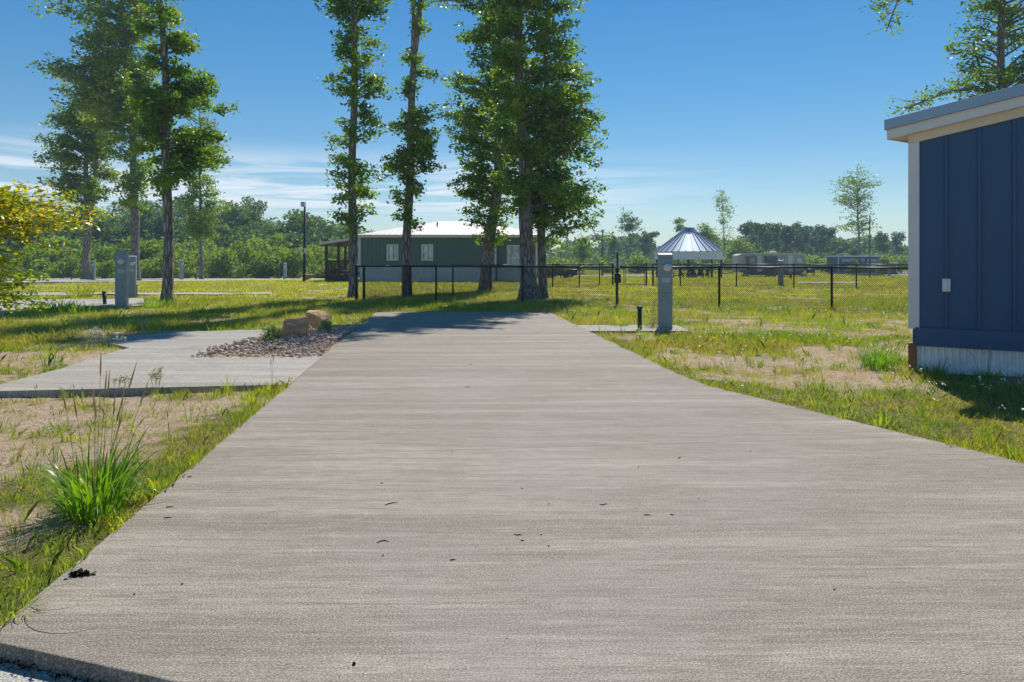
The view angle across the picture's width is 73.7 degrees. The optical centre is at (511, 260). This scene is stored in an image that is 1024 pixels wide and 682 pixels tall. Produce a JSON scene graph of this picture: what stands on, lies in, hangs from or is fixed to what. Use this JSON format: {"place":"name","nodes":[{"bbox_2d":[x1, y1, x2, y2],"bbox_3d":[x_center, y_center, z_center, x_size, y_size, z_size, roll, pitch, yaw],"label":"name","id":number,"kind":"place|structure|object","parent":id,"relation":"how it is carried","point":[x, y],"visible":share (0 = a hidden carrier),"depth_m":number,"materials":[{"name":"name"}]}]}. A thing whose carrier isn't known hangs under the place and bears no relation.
{"place":"outdoors","nodes":[
{"label":"outdoors","id":0,"kind":"place"},
{"bbox_2d":[0,661,85,681],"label":"road","id":1,"kind":"structure","parent":0,"point":[7,675],"depth_m":2.40,"materials":[{"name":"asphalt"}]},
{"bbox_2d":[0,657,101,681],"bbox_3d":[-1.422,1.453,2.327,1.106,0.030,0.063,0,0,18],"label":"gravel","id":2,"kind":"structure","parent":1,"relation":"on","point":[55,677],"depth_m":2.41,"materials":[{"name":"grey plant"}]},
{"bbox_2d":[0,330,321,397],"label":"patio","id":3,"kind":"structure","parent":0,"point":[171,353],"depth_m":8.77,"materials":[{"name":"concrete"}]},
{"bbox_2d":[3,276,323,282],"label":"campground road","id":4,"kind":"structure","parent":0,"point":[69,280],"depth_m":55.96,"materials":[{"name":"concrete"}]},
{"bbox_2d":[0,294,912,335],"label":"meadow grass","id":5,"kind":"structure","parent":0,"point":[282,304],"depth_m":17.91,"materials":[{"name":"plant"}]},
{"bbox_2d":[0,308,1015,382],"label":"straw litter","id":6,"kind":"object","parent":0,"point":[574,320],"visible":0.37,"depth_m":11.80,"materials":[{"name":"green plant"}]},
{"bbox_2d":[0,312,1023,681],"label":"driveway","id":7,"kind":"structure","parent":0,"point":[784,542],"depth_m":3.40,"materials":[{"name":"concrete"}]},
{"bbox_2d":[0,265,1023,624],"bbox_3d":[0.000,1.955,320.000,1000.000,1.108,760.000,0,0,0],"label":"ground","id":8,"kind":"structure","parent":0,"point":[174,421],"depth_m":7.09,"materials":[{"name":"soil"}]},
{"bbox_2d":[0,246,30,272],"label":"thicket bush","id":9,"kind":"object","parent":8,"relation":"on","point":[8,255],"visible":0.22,"depth_m":88.87,"materials":[{"name":"green plant"}]},
{"bbox_2d":[20,246,60,276],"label":"thicket bush","id":10,"kind":"object","parent":8,"relation":"on","point":[47,253],"visible":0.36,"depth_m":89.56,"materials":[{"name":"green plant"}]},
{"bbox_2d":[0,570,107,625],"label":"grass clump","id":11,"kind":"object","parent":8,"relation":"on","point":[14,607],"visible":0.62,"depth_m":2.76,"materials":[{"name":"plant"}]},
{"bbox_2d":[0,179,113,319],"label":"crape myrtle","id":12,"kind":"object","parent":8,"relation":"on","point":[12,211],"visible":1,"depth_m":8.24,"materials":[{"name":"yellow plant"}]},
{"bbox_2d":[30,246,95,277],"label":"thicket bush","id":13,"kind":"object","parent":8,"relation":"on","point":[65,251],"visible":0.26,"depth_m":88.58,"materials":[{"name":"green plant"}]},
{"bbox_2d":[32,234,100,267],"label":"thicket bush","id":14,"kind":"object","parent":8,"relation":"on","point":[74,243],"visible":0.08,"depth_m":98.45,"materials":[{"name":"green plant"}]},
{"bbox_2d":[0,298,143,314],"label":"site pad","id":15,"kind":"object","parent":8,"relation":"on","point":[110,302],"visible":0.46,"depth_m":22.62,"materials":[{"name":"concrete"}]},
{"bbox_2d":[47,254,96,278],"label":"thicket bush","id":16,"kind":"object","parent":8,"relation":"on","point":[66,268],"visible":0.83,"depth_m":78.44,"materials":[{"name":"green plant"}]},
{"bbox_2d":[31,90,124,279],"bbox_3d":[-36.314,-6.632,57.600,6.716,16.656,6.734,0,0,-12],"label":"oak tree","id":17,"kind":"object","parent":8,"relation":"on","point":[88,147],"visible":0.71,"depth_m":56.67,"materials":[{"name":"green plant"}]},
{"bbox_2d":[51,299,106,313],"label":"grass clump","id":18,"kind":"object","parent":8,"relation":"on","point":[74,308],"visible":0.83,"depth_m":18.42,"materials":[{"name":"plant"}]},
{"bbox_2d":[64,283,97,297],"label":"grass clump","id":19,"kind":"object","parent":8,"relation":"on","point":[84,294],"visible":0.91,"depth_m":26.67,"materials":[{"name":"plant"}]},
{"bbox_2d":[4,347,180,527],"bbox_3d":[-2.385,0.996,3.888,0.952,0.926,0.950,0,0,37],"label":"grass clump","id":20,"kind":"object","parent":8,"relation":"on","point":[107,487],"visible":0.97,"depth_m":3.87,"materials":[{"name":"plant"}]},
{"bbox_2d":[71,244,114,277],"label":"thicket bush","id":21,"kind":"object","parent":8,"relation":"on","point":[92,256],"visible":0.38,"depth_m":82.87,"materials":[{"name":"green plant"}]},
{"bbox_2d":[38,450,161,524],"bbox_3d":[-2.430,1.312,3.971,0.683,0.347,0.627,0,0,16],"label":"grass clump","id":22,"kind":"object","parent":8,"relation":"on","point":[95,491],"visible":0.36,"depth_m":3.97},
{"bbox_2d":[26,0,175,280],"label":"oak tree","id":23,"kind":"object","parent":8,"relation":"on","point":[108,86],"visible":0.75,"depth_m":48.19,"materials":[{"name":"green plant"}]},
{"bbox_2d":[90,259,114,278],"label":"thicket bush","id":24,"kind":"object","parent":8,"relation":"on","point":[106,270],"visible":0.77,"depth_m":76.96,"materials":[{"name":"green plant"}]},
{"bbox_2d":[115,251,128,308],"bbox_3d":[-11.575,0.609,20.214,0.315,1.781,0.344,0,0,-9],"label":"power pedestal","id":25,"kind":"object","parent":8,"relation":"on","point":[121,279],"visible":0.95,"depth_m":20.18,"materials":[{"name":"grey paint"}]},
{"bbox_2d":[115,254,125,280],"bbox_3d":[-11.570,0.217,20.177,0.309,0.772,0.013,0,0,-9],"label":"door","id":26,"kind":"structure","parent":25,"relation":"in","point":[118,276],"depth_m":20.17,"materials":[{"name":"grey paint"}]},
{"bbox_2d":[93,236,161,275],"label":"thicket bush","id":27,"kind":"object","parent":8,"relation":"on","point":[140,255],"visible":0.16,"depth_m":85.40,"materials":[{"name":"green plant"}]},
{"bbox_2d":[129,256,136,297],"bbox_3d":[-14.822,0.667,26.613,0.298,1.682,0.325,0,0,-19],"label":"power pedestal","id":28,"kind":"object","parent":8,"relation":"on","point":[132,274],"visible":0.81,"depth_m":26.59,"materials":[{"name":"grey paint"}]},
{"bbox_2d":[7,292,271,295],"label":"footpath","id":29,"kind":"structure","parent":8,"relation":"on","point":[52,293],"depth_m":28.92,"materials":[{"name":"concrete"}]},
{"bbox_2d":[114,472,173,503],"bbox_3d":[-2.257,1.349,4.127,0.418,0.213,0.395,0,0,0],"label":"grass clump","id":30,"kind":"object","parent":8,"relation":"on","point":[139,492],"visible":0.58,"depth_m":4.09,"materials":[{"name":"plant"}]},
{"bbox_2d":[123,236,180,270],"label":"thicket bush","id":31,"kind":"object","parent":8,"relation":"on","point":[159,245],"visible":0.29,"depth_m":85.31,"materials":[{"name":"green plant"}]},
{"bbox_2d":[131,296,181,307],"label":"grass clump","id":32,"kind":"object","parent":8,"relation":"on","point":[146,302],"visible":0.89,"depth_m":20.84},
{"bbox_2d":[141,250,197,278],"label":"thicket bush","id":33,"kind":"object","parent":8,"relation":"on","point":[157,267],"visible":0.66,"depth_m":77.82,"materials":[{"name":"green plant"}]},
{"bbox_2d":[0,224,345,274],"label":"undergrowth","id":34,"kind":"object","parent":8,"relation":"on","point":[220,247],"visible":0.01,"depth_m":104.42,"materials":[{"name":"plant"}]},
{"bbox_2d":[119,0,239,301],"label":"oak tree","id":35,"kind":"object","parent":8,"relation":"on","point":[184,150],"visible":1,"depth_m":23.28,"materials":[{"name":"green plant"}]},
{"bbox_2d":[0,191,374,251],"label":"woods","id":36,"kind":"object","parent":8,"relation":"on","point":[243,222],"visible":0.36,"depth_m":113.77,"materials":[{"name":"plant"}]},
{"bbox_2d":[174,250,209,277],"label":"thicket bush","id":37,"kind":"object","parent":8,"relation":"on","point":[189,254],"visible":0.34,"depth_m":86.91,"materials":[{"name":"green plant"}]},
{"bbox_2d":[177,239,228,275],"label":"thicket bush","id":38,"kind":"object","parent":8,"relation":"on","point":[194,246],"visible":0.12,"depth_m":95.72,"materials":[{"name":"green plant"}]},
{"bbox_2d":[172,107,234,278],"bbox_3d":[-28.285,-6.211,62.190,4.692,15.952,5.382,0,0,27],"label":"oak tree","id":39,"kind":"object","parent":8,"relation":"on","point":[199,227],"visible":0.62,"depth_m":61.74,"materials":[{"name":"green plant"}]},
{"bbox_2d":[197,248,243,277],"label":"thicket bush","id":40,"kind":"object","parent":8,"relation":"on","point":[218,263],"visible":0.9,"depth_m":79.75,"materials":[{"name":"green plant"}]},
{"bbox_2d":[217,265,251,277],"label":"thicket bush","id":41,"kind":"object","parent":8,"relation":"on","point":[233,274],"visible":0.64,"depth_m":79.96,"materials":[{"name":"green plant"}]},
{"bbox_2d":[206,240,267,277],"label":"thicket bush","id":42,"kind":"object","parent":8,"relation":"on","point":[244,252],"visible":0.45,"depth_m":84.87,"materials":[{"name":"green plant"}]},
{"bbox_2d":[226,385,270,406],"bbox_3d":[-2.612,1.351,6.893,0.474,0.229,0.467,0,0,0],"label":"grass clump","id":43,"kind":"object","parent":8,"relation":"on","point":[254,399],"visible":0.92,"depth_m":6.83,"materials":[{"name":"plant"}]},
{"bbox_2d":[236,259,274,277],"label":"thicket bush","id":44,"kind":"object","parent":8,"relation":"on","point":[251,270],"visible":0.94,"depth_m":77.43,"materials":[{"name":"green plant"}]},
{"bbox_2d":[235,233,291,254],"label":"thicket bush","id":45,"kind":"object","parent":8,"relation":"on","point":[266,244],"visible":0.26,"depth_m":95.15,"materials":[{"name":"green plant"}]},
{"bbox_2d":[254,246,299,277],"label":"thicket bush","id":46,"kind":"object","parent":8,"relation":"on","point":[271,256],"visible":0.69,"depth_m":78.64,"materials":[{"name":"green plant"}]},
{"bbox_2d":[207,326,358,356],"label":"bed soil","id":47,"kind":"structure","parent":8,"relation":"on","point":[337,341],"depth_m":10.56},
{"bbox_2d":[256,323,285,344],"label":"dwarf shrub","id":48,"kind":"object","parent":47,"relation":"on","point":[273,332],"visible":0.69,"depth_m":11.16,"materials":[{"name":"green plant"}]},
{"bbox_2d":[191,323,359,357],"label":"river pebbles","id":49,"kind":"object","parent":47,"relation":"on","point":[338,331],"visible":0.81,"depth_m":10.65,"materials":[{"name":"gravel"}]},
{"bbox_2d":[281,316,309,342],"bbox_3d":[-3.749,1.222,11.901,0.571,0.472,0.446,2,3,18],"label":"boulder","id":50,"kind":"object","parent":47,"relation":"on","point":[298,326],"visible":0.66,"depth_m":11.76,"materials":[{"name":"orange stone"}]},
{"bbox_2d":[306,310,330,328],"bbox_3d":[-3.957,1.250,14.018,0.506,0.427,0.386,2,2,-8],"label":"boulder","id":51,"kind":"object","parent":47,"relation":"on","point":[314,316],"visible":0.7,"depth_m":13.85,"materials":[{"name":"beige stone"}]},
{"bbox_2d":[272,245,324,277],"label":"thicket bush","id":52,"kind":"object","parent":8,"relation":"on","point":[293,262],"visible":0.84,"depth_m":79.12,"materials":[{"name":"green plant"}]},
{"bbox_2d":[301,202,305,280],"bbox_3d":[-14.429,-1.172,47.227,0.320,5.727,0.520,0,0,0],"label":"lamp pole","id":53,"kind":"object","parent":8,"relation":"on","point":[303,249],"visible":0.93,"depth_m":47.29,"materials":[{"name":"black metal"}]},
{"bbox_2d":[307,246,347,275],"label":"thicket bush","id":54,"kind":"object","parent":8,"relation":"on","point":[332,255],"visible":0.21,"depth_m":84.99,"materials":[{"name":"green plant"}]},
{"bbox_2d":[313,0,396,297],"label":"oak tree","id":55,"kind":"object","parent":8,"relation":"on","point":[345,10],"visible":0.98,"depth_m":26.25,"materials":[{"name":"green plant"}]},
{"bbox_2d":[380,0,446,297],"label":"oak tree","id":56,"kind":"object","parent":8,"relation":"on","point":[421,147],"visible":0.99,"depth_m":26.22,"materials":[{"name":"green plant"}]},
{"bbox_2d":[319,221,537,281],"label":"sage house","id":57,"kind":"structure","parent":8,"relation":"on","point":[443,243],"depth_m":47.00,"materials":[{"name":"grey metal"}]},
{"bbox_2d":[386,244,397,260],"bbox_3d":[-8.225,-0.522,46.972,0.820,1.131,0.050,0,0,0],"label":"window","id":58,"kind":"structure","parent":57,"relation":"in","point":[389,247],"depth_m":46.97,"materials":[{"name":"glass"}]},
{"bbox_2d":[421,244,432,260],"bbox_3d":[-5.831,-0.522,46.972,0.820,1.131,0.050,0,0,0],"label":"window","id":59,"kind":"structure","parent":57,"relation":"in","point":[424,247],"depth_m":46.97,"materials":[{"name":"glass"}]},
{"bbox_2d":[507,245,519,270],"bbox_3d":[0.219,-0.131,47.372,1.150,1.828,0.050,0,0,0],"label":"window","id":60,"kind":"structure","parent":57,"relation":"in","point":[512,250],"depth_m":47.38,"materials":[{"name":"glass"}]},
{"bbox_2d":[3,277,907,299],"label":"field grass","id":61,"kind":"structure","parent":8,"relation":"on","point":[312,286],"depth_m":33.72,"materials":[{"name":"plant"}]},
{"bbox_2d":[3,270,907,278],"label":"meadow","id":62,"kind":"structure","parent":8,"relation":"on","point":[825,276],"depth_m":95.65,"materials":[{"name":"green plant"}]},
{"bbox_2d":[422,0,531,290],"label":"oak tree","id":63,"kind":"object","parent":8,"relation":"on","point":[478,182],"visible":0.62,"depth_m":32.18,"materials":[{"name":"green plant"}]},
{"bbox_2d":[362,263,613,298],"bbox_3d":[-0.072,0.920,31.808,0.842,1.524,17.931,0,0,38],"label":"chain link fence","id":64,"kind":"object","parent":8,"relation":"on","point":[453,278],"visible":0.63,"depth_m":29.16,"materials":[{"name":"black metal"}]},
{"bbox_2d":[0,294,1022,535],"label":"weedy tufts","id":65,"kind":"object","parent":8,"relation":"on","point":[732,346],"visible":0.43,"depth_m":12.66,"materials":[{"name":"green plant"}]},
{"bbox_2d":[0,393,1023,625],"bbox_3d":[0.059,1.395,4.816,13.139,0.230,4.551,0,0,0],"label":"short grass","id":66,"kind":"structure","parent":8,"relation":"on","point":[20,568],"depth_m":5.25,"materials":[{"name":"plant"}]},
{"bbox_2d":[474,0,608,299],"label":"oak tree","id":67,"kind":"object","parent":8,"relation":"on","point":[554,102],"visible":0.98,"depth_m":24.74,"materials":[{"name":"green plant"}]},
{"bbox_2d":[537,258,572,277],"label":"field bush","id":68,"kind":"object","parent":8,"relation":"on","point":[563,261],"visible":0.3,"depth_m":69.25,"materials":[{"name":"green plant"}]},
{"bbox_2d":[524,0,615,297],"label":"oak tree","id":69,"kind":"object","parent":8,"relation":"on","point":[543,241],"visible":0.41,"depth_m":25.61,"materials":[{"name":"green plant"}]},
{"bbox_2d":[564,235,598,272],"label":"leafy tree","id":70,"kind":"object","parent":8,"relation":"on","point":[578,246],"visible":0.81,"depth_m":114.19,"materials":[{"name":"green plant"}]},
{"bbox_2d":[614,252,620,305],"bbox_3d":[3.292,0.695,21.315,0.200,1.880,0.170,0,0,0],"label":"waste station","id":71,"kind":"object","parent":8,"relation":"on","point":[617,277],"visible":0.98,"depth_m":21.30,"materials":[{"name":"black plastic"}]},
{"bbox_2d":[615,207,644,260],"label":"young tree","id":72,"kind":"object","parent":8,"relation":"on","point":[629,225],"visible":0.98,"depth_m":140.12,"materials":[{"name":"plant"}]},
{"bbox_2d":[355,264,907,310],"bbox_3d":[4.764,0.915,21.010,21.750,1.524,0.122,0,0,18],"label":"chain link fence","id":73,"kind":"object","parent":8,"relation":"on","point":[606,276],"visible":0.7,"depth_m":21.19,"materials":[{"name":"black metal"}]},
{"bbox_2d":[578,325,690,332],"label":"pedestal slab","id":74,"kind":"structure","parent":8,"relation":"on","point":[615,328],"depth_m":14.01,"materials":[{"name":"concrete"}]},
{"bbox_2d":[657,253,672,327],"bbox_3d":[3.184,0.675,14.175,0.292,1.649,0.318,0,0,6],"label":"power pedestal","id":75,"kind":"object","parent":74,"relation":"on","point":[665,285],"visible":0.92,"depth_m":14.13,"materials":[{"name":"grey paint"}]},
{"bbox_2d":[658,258,672,291],"bbox_3d":[3.180,0.313,14.141,0.286,0.715,0.012,0,0,6],"label":"door","id":76,"kind":"structure","parent":75,"relation":"in","point":[662,286],"depth_m":14.14,"materials":[{"name":"grey paint"}]},
{"bbox_2d":[627,254,655,272],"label":"field bush","id":77,"kind":"object","parent":8,"relation":"on","point":[636,259],"visible":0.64,"depth_m":118.86,"materials":[{"name":"green plant"}]},
{"bbox_2d":[637,233,652,262],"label":"tree","id":78,"kind":"object","parent":8,"relation":"on","point":[644,239],"visible":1,"depth_m":150.69,"materials":[{"name":"plant"}]},
{"bbox_2d":[654,227,723,277],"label":"gazebo","id":79,"kind":"object","parent":8,"relation":"on","point":[688,243],"visible":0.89,"depth_m":79.33,"materials":[{"name":"metal"}]},
{"bbox_2d":[695,222,726,270],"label":"leafy tree","id":80,"kind":"object","parent":8,"relation":"on","point":[709,235],"visible":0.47,"depth_m":131.98,"materials":[{"name":"green plant"}]},
{"bbox_2d":[711,189,734,261],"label":"young tree","id":81,"kind":"object","parent":8,"relation":"on","point":[719,201],"visible":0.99,"depth_m":124.92,"materials":[{"name":"green plant"}]},
{"bbox_2d":[546,233,907,263],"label":"woods","id":82,"kind":"object","parent":8,"relation":"on","point":[621,247],"visible":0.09,"depth_m":179.74,"materials":[{"name":"plant"}]},
{"bbox_2d":[546,245,907,269],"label":"undergrowth","id":83,"kind":"object","parent":8,"relation":"on","point":[622,259],"visible":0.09,"depth_m":163.36,"materials":[{"name":"plant"}]},
{"bbox_2d":[721,235,756,265],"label":"leafy tree","id":84,"kind":"object","parent":8,"relation":"on","point":[732,250],"visible":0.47,"depth_m":138.54,"materials":[{"name":"green plant"}]},
{"bbox_2d":[736,220,758,249],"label":"pine tree","id":85,"kind":"object","parent":8,"relation":"on","point":[746,229],"visible":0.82,"depth_m":147.59,"materials":[{"name":"plant"}]},
{"bbox_2d":[752,222,774,252],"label":"pine tree","id":86,"kind":"object","parent":8,"relation":"on","point":[767,237],"visible":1,"depth_m":152.42,"materials":[{"name":"plant"}]},
{"bbox_2d":[731,251,814,275],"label":"camper trailer","id":87,"kind":"object","parent":8,"relation":"on","point":[772,257],"visible":0.62,"depth_m":96.00,"materials":[{"name":"beige paint"}]},
{"bbox_2d":[769,222,784,252],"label":"pine tree","id":88,"kind":"object","parent":8,"relation":"on","point":[776,230],"visible":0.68,"depth_m":157.30,"materials":[{"name":"plant"}]},
{"bbox_2d":[652,263,907,288],"bbox_3d":[15.315,0.934,35.352,16.135,1.541,0.442,0,0,22],"label":"chain link fence","id":89,"kind":"object","parent":8,"relation":"on","point":[736,264],"visible":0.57,"depth_m":35.60,"materials":[{"name":"black metal"}]},
{"bbox_2d":[778,228,792,252],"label":"pine tree","id":90,"kind":"object","parent":8,"relation":"on","point":[783,248],"visible":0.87,"depth_m":149.88,"materials":[{"name":"plant"}]},
{"bbox_2d":[552,299,1023,410],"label":"wildflowers","id":91,"kind":"object","parent":8,"relation":"on","point":[881,379],"visible":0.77,"depth_m":12.06,"materials":[{"name":"green plant"}]},
{"bbox_2d":[781,225,803,252],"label":"pine tree","id":92,"kind":"object","parent":8,"relation":"on","point":[792,234],"visible":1,"depth_m":148.42,"materials":[{"name":"plant"}]},
{"bbox_2d":[795,227,809,252],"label":"pine tree","id":93,"kind":"object","parent":8,"relation":"on","point":[803,247],"visible":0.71,"depth_m":153.50,"materials":[{"name":"plant"}]},
{"bbox_2d":[810,224,831,255],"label":"pine tree","id":94,"kind":"object","parent":8,"relation":"on","point":[821,233],"visible":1,"depth_m":158.57,"materials":[{"name":"plant"}]},
{"bbox_2d":[814,226,838,255],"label":"pine tree","id":95,"kind":"object","parent":8,"relation":"on","point":[831,232],"visible":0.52,"depth_m":163.44,"materials":[{"name":"plant"}]},
{"bbox_2d":[813,399,864,419],"bbox_3d":[3.028,1.363,6.303,0.496,0.184,0.458,0,0,-23],"label":"grass clump","id":96,"kind":"object","parent":8,"relation":"on","point":[825,409],"visible":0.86,"depth_m":6.36,"materials":[{"name":"plant"}]},
{"bbox_2d":[829,160,883,255],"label":"young tree","id":97,"kind":"object","parent":8,"relation":"on","point":[856,198],"visible":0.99,"depth_m":114.41,"materials":[{"name":"green plant"}]},
{"bbox_2d":[825,256,897,273],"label":"trailer","id":98,"kind":"object","parent":8,"relation":"on","point":[846,260],"visible":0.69,"depth_m":112.00,"materials":[{"name":"paint"}]},
{"bbox_2d":[874,231,889,253],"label":"pine tree","id":99,"kind":"object","parent":8,"relation":"on","point":[881,247],"visible":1,"depth_m":154.47,"materials":[{"name":"plant"}]},
{"bbox_2d":[849,338,914,370],"bbox_3d":[4.876,1.241,9.121,0.953,0.428,0.860,0,0,0],"label":"grass clump","id":100,"kind":"object","parent":8,"relation":"on","point":[883,363],"visible":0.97,"depth_m":9.04,"materials":[{"name":"plant"}]},
{"bbox_2d":[852,400,915,428],"bbox_3d":[3.262,1.350,5.998,0.504,0.210,0.480,0,0,0],"label":"grass clump","id":101,"kind":"object","parent":8,"relation":"on","point":[880,420],"visible":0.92,"depth_m":6.00,"materials":[{"name":"plant"}]},
{"bbox_2d":[885,254,907,272],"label":"field bush","id":102,"kind":"object","parent":8,"relation":"on","point":[902,259],"visible":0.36,"depth_m":118.51,"materials":[{"name":"green plant"}]},
{"bbox_2d":[891,231,906,253],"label":"pine tree","id":103,"kind":"object","parent":8,"relation":"on","point":[896,239],"visible":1,"depth_m":168.78,"materials":[{"name":"plant"}]},
{"bbox_2d":[912,357,962,379],"bbox_3d":[5.213,1.317,8.427,0.657,0.295,0.611,0,0,42],"label":"grass clump","id":104,"kind":"object","parent":8,"relation":"on","point":[927,372],"visible":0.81,"depth_m":8.45,"materials":[{"name":"plant"}]},
{"bbox_2d":[859,0,1023,115],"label":"pine tree","id":105,"kind":"object","parent":8,"relation":"on","point":[1003,77],"visible":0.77,"depth_m":27.85,"materials":[{"name":"green plant"}]},
{"bbox_2d":[884,84,1023,377],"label":"blue building","id":106,"kind":"structure","parent":8,"relation":"on","point":[965,227],"depth_m":8.57,"materials":[{"name":"blue paint"}]},
{"bbox_2d":[0,329,1023,404],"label":"lawn grass","id":107,"kind":"structure","parent":0,"point":[677,343],"depth_m":9.22,"materials":[{"name":"plant"}]},
{"bbox_2d":[0,0,1023,249],"label":"sky","id":108,"kind":"structure","parent":0,"point":[765,104],"materials":[{"name":"blue"}]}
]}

